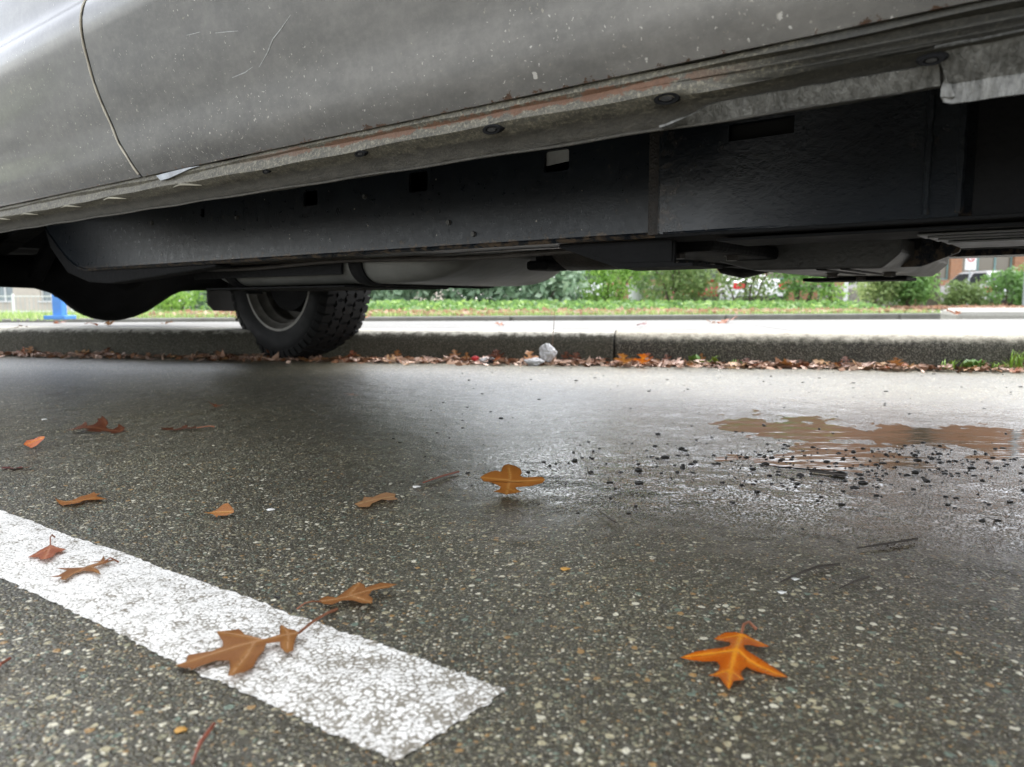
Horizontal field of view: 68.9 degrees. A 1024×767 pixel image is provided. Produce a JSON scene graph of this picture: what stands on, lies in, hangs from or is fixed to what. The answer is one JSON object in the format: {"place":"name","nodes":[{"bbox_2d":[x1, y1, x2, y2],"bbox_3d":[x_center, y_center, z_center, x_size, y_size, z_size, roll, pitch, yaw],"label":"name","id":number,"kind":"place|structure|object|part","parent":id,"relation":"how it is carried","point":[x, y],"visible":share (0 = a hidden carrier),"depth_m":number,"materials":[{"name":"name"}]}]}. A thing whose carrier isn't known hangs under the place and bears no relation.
{"place":"outdoors","nodes":[
{"label":"outdoors","id":0,"kind":"place"},
{"bbox_2d":[0,308,237,320],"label":"lawn","id":1,"kind":"structure","parent":0,"point":[236,319],"depth_m":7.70,"materials":[{"name":"plant"}]},
{"bbox_2d":[0,294,186,315],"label":"metal railing","id":2,"kind":"object","parent":1,"relation":"on","point":[12,296],"visible":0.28,"depth_m":25.93,"materials":[{"name":"metal"}]},
{"bbox_2d":[151,291,209,312],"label":"hedge bush","id":3,"kind":"object","parent":1,"relation":"on","point":[167,304],"visible":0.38,"depth_m":13.22,"materials":[{"name":"green plant"}]},
{"bbox_2d":[178,291,210,310],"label":"hedge bush","id":4,"kind":"object","parent":1,"relation":"on","point":[201,303],"visible":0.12,"depth_m":13.96,"materials":[{"name":"green plant"}]},
{"bbox_2d":[0,287,442,312],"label":"cream building","id":5,"kind":"structure","parent":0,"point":[6,291],"depth_m":39.91,"materials":[{"name":"paint"}]},
{"bbox_2d":[0,287,12,301],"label":"window","id":6,"kind":"structure","parent":5,"relation":"in","point":[4,291],"depth_m":40.15,"materials":[{"name":"glass"}]},
{"bbox_2d":[37,291,51,301],"bbox_3d":[-24.640,-5.142,39.796,1.260,1.630,0.310,0,6,4],"label":"window","id":7,"kind":"structure","parent":5,"relation":"in","point":[43,293],"depth_m":40.00,"materials":[{"name":"glass"}]},
{"bbox_2d":[0,321,1023,766],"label":"road","id":8,"kind":"structure","parent":0,"point":[908,653],"depth_m":0.75,"materials":[{"name":"asphalt"}]},
{"bbox_2d":[0,657,10,666],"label":"leaf stalk","id":9,"kind":"object","parent":8,"relation":"on","point":[5,660],"visible":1,"depth_m":0.52,"materials":[{"name":"plant"}]},
{"bbox_2d":[24,436,44,447],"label":"oak leaf","id":10,"kind":"object","parent":8,"relation":"on","point":[31,443],"visible":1,"depth_m":1.29,"materials":[{"name":"plant"}]},
{"bbox_2d":[55,492,104,505],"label":"oak leaf","id":11,"kind":"object","parent":8,"relation":"on","point":[92,496],"visible":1,"depth_m":0.94,"materials":[{"name":"plant"}]},
{"bbox_2d":[65,416,125,433],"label":"oak leaf","id":12,"kind":"object","parent":8,"relation":"on","point":[100,425],"visible":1,"depth_m":1.46,"materials":[{"name":"plant"}]},
{"bbox_2d":[174,726,187,733],"bbox_3d":[-0.196,0.205,0.441,0.008,0.002,0.006,0,6,0],"label":"pebble","id":13,"kind":"object","parent":8,"relation":"on","point":[179,729],"visible":1,"depth_m":0.44,"materials":[{"name":"stone"}]},
{"bbox_2d":[159,425,214,429],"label":"oak leaf","id":14,"kind":"object","parent":8,"relation":"on","point":[182,427],"visible":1,"depth_m":1.48,"materials":[{"name":"plant"}]},
{"bbox_2d":[191,722,215,764],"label":"leaf stalk","id":15,"kind":"object","parent":8,"relation":"on","point":[206,734],"visible":1,"depth_m":0.42,"materials":[{"name":"plant"}]},
{"bbox_2d":[205,503,233,516],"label":"oak leaf","id":16,"kind":"object","parent":8,"relation":"on","point":[225,509],"visible":1,"depth_m":0.88,"materials":[{"name":"plant"}]},
{"bbox_2d":[0,510,506,760],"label":"road marking","id":17,"kind":"object","parent":8,"relation":"on","point":[392,703],"visible":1,"depth_m":0.55,"materials":[{"name":"paint"}]},
{"bbox_2d":[29,534,65,559],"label":"oak leaf","id":18,"kind":"object","parent":17,"relation":"on","point":[49,551],"visible":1,"depth_m":0.74,"materials":[{"name":"plant"}]},
{"bbox_2d":[51,556,118,579],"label":"oak leaf","id":19,"kind":"object","parent":17,"relation":"on","point":[68,573],"visible":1,"depth_m":0.69,"materials":[{"name":"plant"}]},
{"bbox_2d":[175,608,338,675],"bbox_3d":[-0.188,0.189,0.561,0.073,0.009,0.126,1,6,12],"label":"oak leaf","id":20,"kind":"object","parent":8,"relation":"on","point":[240,650],"visible":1,"depth_m":0.54,"materials":[{"name":"plant"}]},
{"bbox_2d":[0,326,614,364],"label":"kerb","id":21,"kind":"structure","parent":8,"relation":"on","point":[422,343],"depth_m":3.26,"materials":[{"name":"concrete"}]},
{"bbox_2d":[296,582,396,609],"bbox_3d":[-0.137,0.177,0.629,0.076,0.007,0.050,0,6,0],"label":"oak leaf","id":22,"kind":"object","parent":8,"relation":"on","point":[358,592],"visible":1,"depth_m":0.63,"materials":[{"name":"plant"}]},
{"bbox_2d":[355,492,396,506],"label":"oak leaf","id":23,"kind":"object","parent":8,"relation":"on","point":[366,501],"visible":1,"depth_m":0.94,"materials":[{"name":"plant"}]},
{"bbox_2d":[423,471,458,482],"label":"twig","id":24,"kind":"object","parent":8,"relation":"on","point":[442,476],"visible":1,"depth_m":1.06,"materials":[{"name":"wood"}]},
{"bbox_2d":[0,313,940,322],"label":"kerb","id":25,"kind":"structure","parent":8,"relation":"on","point":[861,316],"depth_m":8.11,"materials":[{"name":"concrete"}]},
{"bbox_2d":[479,357,489,363],"bbox_3d":[-0.106,-0.093,3.028,0.057,0.029,0.026,0,6,0],"label":"paper scrap","id":26,"kind":"object","parent":8,"relation":"on","point":[484,359],"visible":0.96,"depth_m":3.02,"materials":[{"name":"paper"}]},
{"bbox_2d":[0,0,1023,358],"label":"pickup truck","id":27,"kind":"object","parent":8,"relation":"on","point":[294,178],"visible":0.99,"depth_m":0.91,"materials":[{"name":"grey paint"}]},
{"bbox_3d":[-0.155,-0.571,0.774,1.196,0.579,0.094,5,8,38],"label":"door","id":28,"kind":"part","parent":27,"relation":"part of","materials":[{"name":"grey paint"}]},
{"bbox_2d":[0,349,1023,372],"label":"leaf fragments","id":29,"kind":"object","parent":8,"relation":"on","point":[554,361],"visible":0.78,"depth_m":3.01,"materials":[{"name":"plant"}]},
{"bbox_2d":[343,352,356,358],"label":"oak leaf","id":30,"kind":"object","parent":29,"relation":"on","point":[349,355],"visible":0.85,"depth_m":3.18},
{"bbox_2d":[382,354,395,362],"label":"oak leaf","id":31,"kind":"object","parent":29,"relation":"on","point":[393,357],"visible":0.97,"depth_m":3.14,"materials":[{"name":"plant"}]},
{"bbox_2d":[390,349,400,358],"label":"oak leaf","id":32,"kind":"object","parent":29,"relation":"on","point":[397,354],"visible":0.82,"depth_m":3.18,"materials":[{"name":"plant"}]},
{"bbox_2d":[449,349,460,358],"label":"oak leaf","id":33,"kind":"object","parent":29,"relation":"on","point":[455,351],"visible":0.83,"depth_m":3.14,"materials":[{"name":"plant"}]},
{"bbox_2d":[488,351,499,357],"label":"oak leaf","id":34,"kind":"object","parent":29,"relation":"on","point":[494,355],"visible":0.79,"depth_m":3.10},
{"bbox_2d":[490,349,503,359],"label":"oak leaf","id":35,"kind":"object","parent":29,"relation":"on","point":[497,353],"visible":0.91,"depth_m":3.11,"materials":[{"name":"plant"}]},
{"bbox_2d":[539,343,556,361],"bbox_3d":[0.146,-0.124,3.013,0.073,0.078,0.047,0,6,0],"label":"crumpled paper","id":36,"kind":"object","parent":29,"relation":"on","point":[548,353],"visible":0.92,"depth_m":3.00,"materials":[{"name":"paper"}]},
{"bbox_2d":[561,351,569,360],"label":"oak leaf","id":37,"kind":"object","parent":29,"relation":"on","point":[565,356],"visible":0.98,"depth_m":3.05,"materials":[{"name":"plant"}]},
{"bbox_2d":[568,352,581,361],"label":"oak leaf","id":38,"kind":"object","parent":29,"relation":"on","point":[575,356],"visible":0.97,"depth_m":3.04,"materials":[{"name":"plant"}]},
{"bbox_2d":[613,353,631,362],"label":"oak leaf","id":39,"kind":"object","parent":29,"relation":"on","point":[623,359],"visible":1,"depth_m":2.89,"materials":[{"name":"plant"}]},
{"bbox_2d":[662,353,671,360],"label":"oak leaf","id":40,"kind":"object","parent":29,"relation":"on","point":[666,357],"visible":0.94,"depth_m":2.97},
{"bbox_2d":[698,356,718,364],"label":"weed","id":41,"kind":"object","parent":29,"relation":"on","point":[714,359],"visible":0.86,"depth_m":2.93,"materials":[{"name":"plant"}]},
{"bbox_2d":[778,359,791,365],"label":"oak leaf","id":42,"kind":"object","parent":29,"relation":"on","point":[784,361],"visible":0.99,"depth_m":2.85,"materials":[{"name":"plant"}]},
{"bbox_2d":[813,359,828,363],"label":"oak leaf","id":43,"kind":"object","parent":29,"relation":"on","point":[816,361],"visible":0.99,"depth_m":2.86,"materials":[{"name":"plant"}]},
{"bbox_2d":[858,361,875,366],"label":"oak leaf","id":44,"kind":"object","parent":29,"relation":"on","point":[866,364],"visible":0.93,"depth_m":2.81,"materials":[{"name":"plant"}]},
{"bbox_2d":[887,359,903,365],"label":"oak leaf","id":45,"kind":"object","parent":29,"relation":"on","point":[896,362],"visible":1,"depth_m":2.78,"materials":[{"name":"plant"}]},
{"bbox_2d":[1009,367,1021,372],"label":"oak leaf","id":46,"kind":"object","parent":29,"relation":"on","point":[1016,369],"visible":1,"depth_m":2.67,"materials":[{"name":"plant"}]},
{"bbox_2d":[480,464,544,494],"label":"oak leaf","id":47,"kind":"object","parent":8,"relation":"on","point":[508,479],"visible":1,"depth_m":1.00,"materials":[{"name":"plant"}]},
{"bbox_2d":[524,350,538,358],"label":"oak leaf","id":48,"kind":"object","parent":8,"relation":"on","point":[529,353],"visible":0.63,"depth_m":3.02,"materials":[{"name":"plant"}]},
{"bbox_2d":[524,358,544,365],"bbox_3d":[0.088,-0.085,2.970,0.084,0.035,0.034,0,6,0],"label":"paper scrap","id":49,"kind":"object","parent":8,"relation":"on","point":[534,362],"visible":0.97,"depth_m":2.96,"materials":[{"name":"paper"}]},
{"bbox_2d":[560,567,569,570],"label":"leaf","id":50,"kind":"object","parent":8,"relation":"on","point":[564,568],"visible":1,"depth_m":0.70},
{"bbox_2d":[633,353,651,363],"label":"oak leaf","id":51,"kind":"object","parent":8,"relation":"on","point":[642,360],"visible":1,"depth_m":2.88,"materials":[{"name":"plant"}]},
{"bbox_2d":[658,360,668,366],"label":"oak leaf","id":52,"kind":"object","parent":8,"relation":"on","point":[666,363],"visible":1,"depth_m":2.90,"materials":[{"name":"plant"}]},
{"bbox_2d":[688,354,699,363],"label":"weed","id":53,"kind":"object","parent":8,"relation":"on","point":[693,357],"visible":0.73,"depth_m":2.93,"materials":[{"name":"plant"}]},
{"bbox_2d":[671,269,719,300],"bbox_3d":[6.309,-3.266,25.798,1.820,1.450,4.360,1,6,10],"label":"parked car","id":54,"kind":"object","parent":8,"relation":"on","point":[706,289],"visible":0.06,"depth_m":23.67,"materials":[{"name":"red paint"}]},
{"bbox_2d":[392,367,1023,529],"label":"grit","id":55,"kind":"object","parent":8,"relation":"on","point":[800,475],"visible":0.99,"depth_m":1.18,"materials":[{"name":"gravel"}]},
{"bbox_2d":[680,620,786,688],"bbox_3d":[0.153,0.192,0.528,0.073,0.008,0.103,0,6,0],"label":"oak leaf","id":56,"kind":"object","parent":8,"relation":"on","point":[735,658],"visible":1,"depth_m":0.52,"materials":[{"name":"plant"}]},
{"bbox_2d":[717,274,786,305],"bbox_3d":[7.200,-3.159,24.804,1.820,1.450,4.460,-1,6,-10],"label":"parked car","id":57,"kind":"object","parent":8,"relation":"on","point":[743,286],"visible":0.12,"depth_m":22.72,"materials":[{"name":"white paint"}]},
{"bbox_2d":[780,563,839,581],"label":"twig","id":58,"kind":"object","parent":8,"relation":"on","point":[811,568],"visible":1,"depth_m":0.69,"materials":[{"name":"wood"}]},
{"bbox_2d":[615,330,1023,370],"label":"kerb","id":59,"kind":"structure","parent":8,"relation":"on","point":[928,348],"depth_m":2.90,"materials":[{"name":"concrete"}]},
{"bbox_2d":[613,333,615,359],"bbox_3d":[0.429,-0.137,3.111,0.032,0.144,0.149,1,6,11],"label":"kerb joint","id":60,"kind":"object","parent":59,"relation":"on","point":[614,347],"visible":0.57,"depth_m":3.05,"materials":[{"name":"concrete"}]},
{"bbox_2d":[809,470,845,475],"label":"twig","id":61,"kind":"object","parent":8,"relation":"on","point":[830,473],"visible":1,"depth_m":1.10,"materials":[{"name":"wood"}]},
{"bbox_2d":[843,282,847,300],"bbox_3d":[7.767,-2.117,17.373,0.198,0.996,0.198,0,6,0],"label":"bollard","id":62,"kind":"object","parent":8,"relation":"on","point":[845,298],"visible":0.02,"depth_m":17.34,"materials":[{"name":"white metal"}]},
{"bbox_2d":[839,576,869,588],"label":"twig","id":63,"kind":"object","parent":8,"relation":"on","point":[854,581],"visible":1,"depth_m":0.67,"materials":[{"name":"wood"}]},
{"bbox_2d":[708,409,1023,472],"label":"puddle","id":64,"kind":"object","parent":8,"relation":"on","point":[972,437],"visible":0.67,"depth_m":1.39,"materials":[{"name":"liquid"}]},
{"bbox_2d":[838,282,910,305],"bbox_3d":[14.307,-3.701,29.775,1.820,1.460,4.460,1,6,6],"label":"parked car","id":65,"kind":"object","parent":8,"relation":"on","point":[851,286],"depth_m":29.52,"materials":[{"name":"white paint"}]},
{"bbox_2d":[857,538,917,548],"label":"twig","id":66,"kind":"object","parent":8,"relation":"on","point":[898,541],"visible":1,"depth_m":0.77,"materials":[{"name":"wood"}]},
{"bbox_2d":[938,359,963,368],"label":"weed","id":67,"kind":"object","parent":8,"relation":"on","point":[953,365],"visible":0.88,"depth_m":2.77,"materials":[{"name":"plant"}]},
{"bbox_2d":[965,258,976,304],"bbox_3d":[14.583,-3.278,23.814,0.360,1.900,0.067,0,6,0],"label":"parking sign","id":68,"kind":"object","parent":8,"relation":"on","point":[970,263],"visible":0.47,"depth_m":23.73,"materials":[{"name":"metal"}]},
{"bbox_2d":[959,359,991,369],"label":"weed","id":69,"kind":"object","parent":8,"relation":"on","point":[970,363],"visible":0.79,"depth_m":2.75,"materials":[{"name":"plant"}]},
{"bbox_2d":[940,271,1017,305],"bbox_3d":[19.086,-3.829,30.767,1.820,1.500,4.360,0,6,0],"label":"parked car","id":70,"kind":"object","parent":8,"relation":"on","point":[962,276],"visible":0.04,"depth_m":29.66,"materials":[{"name":"white paint"}]},
{"bbox_3d":[18.366,-4.280,30.755,0.181,0.451,1.453,0,6,0],"label":"side window","id":71,"kind":"part","parent":70,"relation":"part of","materials":[{"name":"glass"}]},
{"bbox_3d":[18.366,-4.137,29.431,0.181,0.442,1.260,0,6,0],"label":"side window","id":72,"kind":"part","parent":70,"relation":"part of","materials":[{"name":"black glass"}]},
{"bbox_2d":[940,308,1023,318],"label":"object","id":73,"kind":"structure","parent":8,"relation":"on","point":[992,313],"depth_m":5.82,"materials":[{"name":"concrete"}]},
{"bbox_2d":[990,360,1008,369],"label":"weed","id":74,"kind":"object","parent":8,"relation":"on","point":[996,365],"visible":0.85,"depth_m":2.74,"materials":[{"name":"plant"}]},
{"bbox_2d":[1005,350,1023,369],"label":"weed","id":75,"kind":"object","parent":8,"relation":"on","point":[1019,361],"visible":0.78,"depth_m":2.73,"materials":[{"name":"plant"}]},
{"bbox_2d":[0,319,1023,332],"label":"pavement","id":76,"kind":"structure","parent":0,"point":[961,325],"depth_m":3.84,"materials":[{"name":"concrete"}]},
{"bbox_2d":[44,294,75,319],"bbox_3d":[-3.466,-0.970,5.679,0.320,0.960,0.158,0,6,0],"label":"blue post","id":77,"kind":"object","parent":76,"relation":"on","point":[59,307],"visible":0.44,"depth_m":5.68,"materials":[{"name":"paint"}]},
{"bbox_2d":[716,316,737,322],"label":"oak leaf","id":78,"kind":"object","parent":76,"relation":"on","point":[723,321],"visible":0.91,"depth_m":4.28,"materials":[{"name":"plant"}]},
{"bbox_2d":[132,308,940,317],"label":"verge","id":79,"kind":"structure","parent":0,"point":[385,315],"depth_m":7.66,"materials":[{"name":"green plant"}]},
{"bbox_2d":[368,290,435,301],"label":"rhododendron","id":80,"kind":"object","parent":79,"relation":"on","point":[380,295],"visible":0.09,"depth_m":10.97,"materials":[{"name":"green plant"}]},
{"bbox_2d":[426,285,536,307],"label":"rhododendron","id":81,"kind":"object","parent":79,"relation":"on","point":[468,294],"visible":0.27,"depth_m":11.23,"materials":[{"name":"green plant"}]},
{"bbox_2d":[193,298,890,313],"bbox_3d":[1.214,-1.144,11.028,10.871,0.249,2.876,-2,7,-20],"label":"ground cover","id":82,"kind":"object","parent":79,"relation":"on","point":[441,305],"visible":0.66,"depth_m":10.54,"materials":[{"name":"green plant"}]},
{"bbox_2d":[499,271,588,303],"bbox_3d":[0.440,-1.765,11.701,1.290,1.352,1.683,-6,8,-43],"label":"rhododendron","id":83,"kind":"object","parent":79,"relation":"on","point":[561,286],"visible":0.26,"depth_m":11.39,"materials":[{"name":"green plant"}]},
{"bbox_2d":[136,304,1023,317],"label":"leaf litter","id":84,"kind":"object","parent":79,"relation":"on","point":[901,308],"visible":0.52,"depth_m":9.17,"materials":[{"name":"plant"}]},
{"bbox_2d":[572,269,651,306],"bbox_3d":[1.566,-1.869,12.249,1.519,1.418,1.292,6,8,43],"label":"hedge bush","id":85,"kind":"object","parent":79,"relation":"on","point":[610,288],"visible":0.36,"depth_m":12.09,"materials":[{"name":"green plant"}]},
{"bbox_2d":[628,272,643,300],"bbox_3d":[2.340,-1.957,14.071,0.616,1.146,0.616,0,6,0],"label":"bollard","id":86,"kind":"object","parent":79,"relation":"on","point":[637,295],"depth_m":13.98,"materials":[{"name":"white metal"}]},
{"bbox_2d":[620,270,693,300],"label":"hedge bush","id":87,"kind":"object","parent":79,"relation":"on","point":[651,278],"visible":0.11,"depth_m":13.94,"materials":[{"name":"green plant"}]},
{"bbox_2d":[621,269,735,302],"bbox_3d":[2.829,-2.052,12.638,2.086,1.707,1.307,-1,6,-8],"label":"hedge bush","id":88,"kind":"object","parent":79,"relation":"on","point":[698,283],"visible":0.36,"depth_m":12.51,"materials":[{"name":"green plant"}]},
{"bbox_2d":[705,269,786,301],"bbox_3d":[4.154,-2.143,13.214,1.571,1.754,1.190,-2,6,-14],"label":"hedge bush","id":89,"kind":"object","parent":79,"relation":"on","point":[750,290],"visible":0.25,"depth_m":13.20,"materials":[{"name":"green plant"}]},
{"bbox_2d":[766,272,837,301],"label":"hedge bush","id":90,"kind":"object","parent":79,"relation":"on","point":[797,288],"visible":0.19,"depth_m":12.68,"materials":[{"name":"green plant"}]},
{"bbox_2d":[806,282,851,306],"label":"hedge bush","id":91,"kind":"object","parent":79,"relation":"on","point":[834,295],"visible":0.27,"depth_m":12.66,"materials":[{"name":"green plant"}]},
{"bbox_2d":[553,270,612,300],"bbox_3d":[2.262,-3.281,25.797,1.820,1.480,4.360,-1,6,-5],"label":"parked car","id":92,"kind":"object","parent":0,"point":[598,287],"visible":0.02,"depth_m":23.70,"materials":[{"name":"white paint"}]},
{"bbox_2d":[610,256,1023,305],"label":"brick building","id":93,"kind":"structure","parent":0,"point":[952,269],"depth_m":32.89,"materials":[{"name":"brick"}]},
{"bbox_2d":[768,272,814,279],"bbox_3d":[12.249,-5.403,32.534,2.380,1.750,0.080,0,6,-3],"label":"window","id":94,"kind":"structure","parent":93,"relation":"in","point":[770,273],"depth_m":32.57,"materials":[{"name":"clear glass"}]},
{"bbox_2d":[940,259,948,279],"bbox_3d":[18.041,-5.435,32.836,2.380,1.750,0.080,0,6,-3],"label":"window","id":95,"kind":"structure","parent":93,"relation":"in","point":[944,272],"depth_m":32.94,"materials":[{"name":"grey glass"}]},
{"bbox_2d":[962,257,1012,271],"bbox_3d":[20.934,-5.451,32.984,2.380,1.750,0.080,0,6,-3],"label":"window","id":96,"kind":"structure","parent":93,"relation":"in","point":[983,264],"depth_m":33.02,"materials":[{"name":"white glass"}]},
{"bbox_2d":[817,289,899,305],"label":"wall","id":97,"kind":"structure","parent":0,"point":[852,296],"depth_m":19.87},
{"label":"oak leaf","id":98,"kind":"object","parent":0,"visible":0},
{"bbox_2d":[671,357,683,363],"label":"oak leaf","id":99,"kind":"object","parent":98,"relation":"on","point":[678,361],"visible":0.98,"depth_m":2.94,"materials":[{"name":"plant"}]},
{"label":"oak leaf","id":100,"kind":"object","parent":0,"visible":0},
{"bbox_2d":[840,356,850,362],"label":"oak leaf","id":101,"kind":"object","parent":100,"relation":"on","point":[845,359],"visible":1,"depth_m":2.85,"materials":[{"name":"plant"}]},
{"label":"verge","id":102,"kind":"structure","parent":0,"visible":0},
{"bbox_2d":[851,281,904,307],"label":"shrub","id":103,"kind":"object","parent":102,"relation":"on","point":[876,290],"visible":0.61,"depth_m":13.90,"materials":[{"name":"green plant"}]},
{"bbox_2d":[889,273,942,309],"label":"shrub","id":104,"kind":"object","parent":102,"relation":"on","point":[919,289],"visible":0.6,"depth_m":13.80,"materials":[{"name":"green plant"}]},
{"bbox_2d":[917,271,941,312],"bbox_3d":[8.435,-4.652,15.311,4.807,6.374,4.170,-5,8,-37],"label":"oak tree","id":105,"kind":"object","parent":102,"relation":"on","point":[929,302],"depth_m":15.10,"materials":[{"name":"plant"}]},
{"bbox_2d":[933,277,989,305],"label":"shrub","id":106,"kind":"object","parent":102,"relation":"on","point":[964,292],"visible":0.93,"depth_m":14.14,"materials":[{"name":"green plant"}]},
{"bbox_2d":[980,267,1023,305],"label":"shrub","id":107,"kind":"object","parent":102,"relation":"on","point":[1012,283],"visible":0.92,"depth_m":14.21,"materials":[{"name":"green plant"}]},
{"bbox_2d":[1007,262,1023,302],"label":"shrub","id":108,"kind":"object","parent":102,"relation":"on","point":[1018,271],"visible":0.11,"depth_m":14.62,"materials":[{"name":"green plant"}]},
{"bbox_2d":[1022,281,1023,305],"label":"lamp post","id":109,"kind":"object","parent":102,"relation":"on","point":[1023,295],"depth_m":13.50,"materials":[{"name":"metal"}]},
{"label":"oak leaf","id":110,"kind":"object","parent":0,"visible":0},
{"bbox_2d":[471,356,478,360],"bbox_3d":[-0.150,-0.103,3.039,0.033,0.021,0.020,0,6,0],"label":"wrapper","id":111,"kind":"object","parent":110,"relation":"on","point":[474,358],"visible":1,"depth_m":3.03,"materials":[{"name":"plastic"}]}
]}

